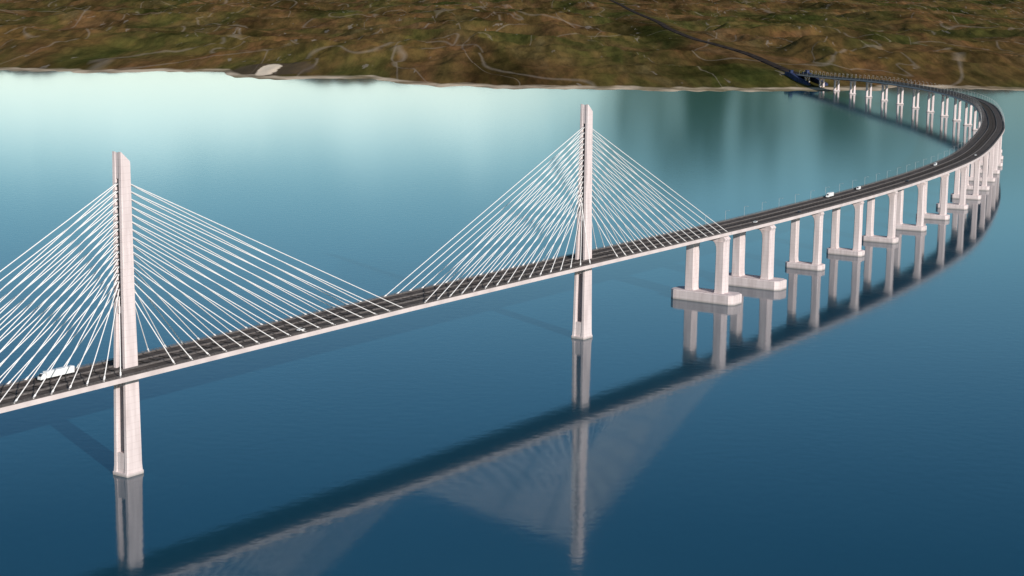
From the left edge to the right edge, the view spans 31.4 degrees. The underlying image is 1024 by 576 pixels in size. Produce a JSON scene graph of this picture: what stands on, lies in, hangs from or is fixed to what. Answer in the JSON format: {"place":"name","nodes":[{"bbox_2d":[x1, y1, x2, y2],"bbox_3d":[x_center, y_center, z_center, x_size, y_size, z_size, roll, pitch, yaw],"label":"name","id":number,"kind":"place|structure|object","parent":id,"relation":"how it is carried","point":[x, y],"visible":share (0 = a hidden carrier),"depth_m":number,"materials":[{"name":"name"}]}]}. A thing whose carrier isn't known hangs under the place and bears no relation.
{"place":"outdoors","nodes":[
{"label":"outdoors","id":0,"kind":"place"},
{"bbox_2d":[0,74,1003,404],"bbox_3d":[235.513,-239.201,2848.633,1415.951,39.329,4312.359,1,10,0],"label":"road","id":1,"kind":"structure","parent":0,"point":[988,138],"depth_m":1391.05,"materials":[{"name":"grey asphalt"}]},
{"bbox_2d":[37,365,74,381],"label":"truck","id":2,"kind":"object","parent":1,"relation":"on","point":[68,370],"visible":0.97,"depth_m":1044.38,"materials":[{"name":"white paint"}]},
{"bbox_2d":[826,192,833,197],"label":"truck","id":3,"kind":"object","parent":1,"relation":"on","point":[829,194],"visible":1,"depth_m":1944.89,"materials":[{"name":"white paint"}]},
{"bbox_2d":[0,70,1023,575],"bbox_3d":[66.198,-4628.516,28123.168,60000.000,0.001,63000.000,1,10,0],"label":"water","id":4,"kind":"structure","parent":0,"point":[850,416],"depth_m":1461.76,"materials":[{"name":"blue liquid"}]},
{"bbox_2d":[0,104,741,477],"bbox_3d":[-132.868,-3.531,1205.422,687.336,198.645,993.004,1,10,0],"label":"cable stayed bridge","id":5,"kind":"structure","parent":4,"relation":"in","point":[126,430],"depth_m":1143.39,"materials":[{"name":"concrete"}]},
{"bbox_2d":[0,0,1023,91],"bbox_3d":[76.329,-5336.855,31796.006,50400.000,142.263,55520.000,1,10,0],"label":"terrain","id":6,"kind":"structure","parent":0,"point":[611,45],"depth_m":6223.16,"materials":[{"name":"green plant"}]},
{"bbox_2d":[696,70,1004,290],"bbox_3d":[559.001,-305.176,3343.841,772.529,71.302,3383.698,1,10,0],"label":"approach viaduct","id":7,"kind":"object","parent":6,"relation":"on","point":[766,279],"visible":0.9,"depth_m":2068.26,"materials":[{"name":"concrete"}]},
{"bbox_2d":[609,0,802,73],"bbox_3d":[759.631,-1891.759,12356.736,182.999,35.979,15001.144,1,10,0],"label":"road","id":8,"kind":"structure","parent":0,"point":[763,60],"depth_m":6623.74,"materials":[{"name":"grey asphalt"}]}
]}

